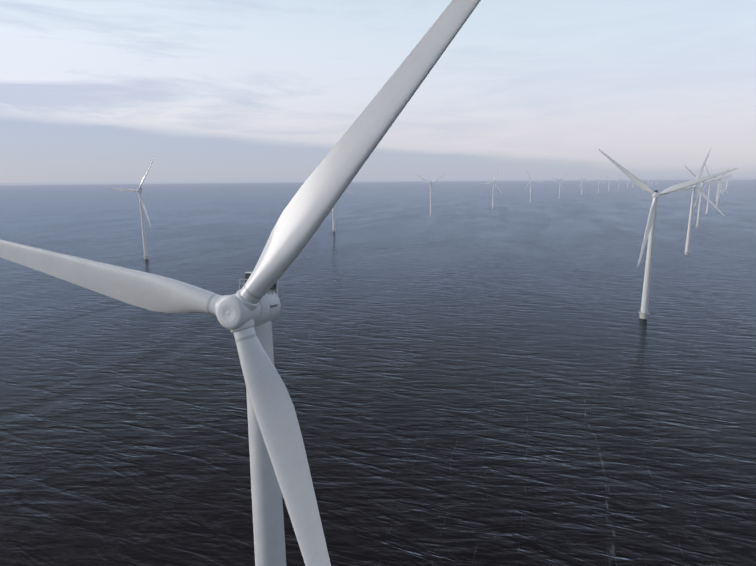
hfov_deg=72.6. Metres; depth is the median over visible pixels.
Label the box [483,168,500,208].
turbine
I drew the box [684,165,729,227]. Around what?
turbine
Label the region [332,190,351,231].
turbine
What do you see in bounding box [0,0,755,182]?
sky
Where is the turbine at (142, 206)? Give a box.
[108,158,153,259]
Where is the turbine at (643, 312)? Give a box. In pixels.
[599,149,738,318]
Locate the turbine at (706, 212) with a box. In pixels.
[703,164,728,214]
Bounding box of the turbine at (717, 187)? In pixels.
[709,173,730,201]
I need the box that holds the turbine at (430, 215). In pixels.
[417,174,445,216]
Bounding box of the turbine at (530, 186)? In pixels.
[524,170,541,202]
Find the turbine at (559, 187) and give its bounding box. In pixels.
[551,176,564,198]
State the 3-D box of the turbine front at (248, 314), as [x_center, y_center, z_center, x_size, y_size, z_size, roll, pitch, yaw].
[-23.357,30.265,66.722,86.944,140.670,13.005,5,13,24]
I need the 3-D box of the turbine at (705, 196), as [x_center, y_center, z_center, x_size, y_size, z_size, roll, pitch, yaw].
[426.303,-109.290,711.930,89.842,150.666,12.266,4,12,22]
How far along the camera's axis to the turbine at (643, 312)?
384.35 m
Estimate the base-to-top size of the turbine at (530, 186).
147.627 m
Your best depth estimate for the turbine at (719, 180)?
1833.72 m
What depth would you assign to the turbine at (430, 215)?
1464.46 m
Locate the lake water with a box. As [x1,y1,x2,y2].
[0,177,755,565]
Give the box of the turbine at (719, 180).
[706,169,728,206]
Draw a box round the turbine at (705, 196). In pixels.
[651,147,722,254]
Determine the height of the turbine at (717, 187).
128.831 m
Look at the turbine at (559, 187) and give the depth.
2698.24 m
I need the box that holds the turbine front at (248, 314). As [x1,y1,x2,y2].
[0,0,480,565]

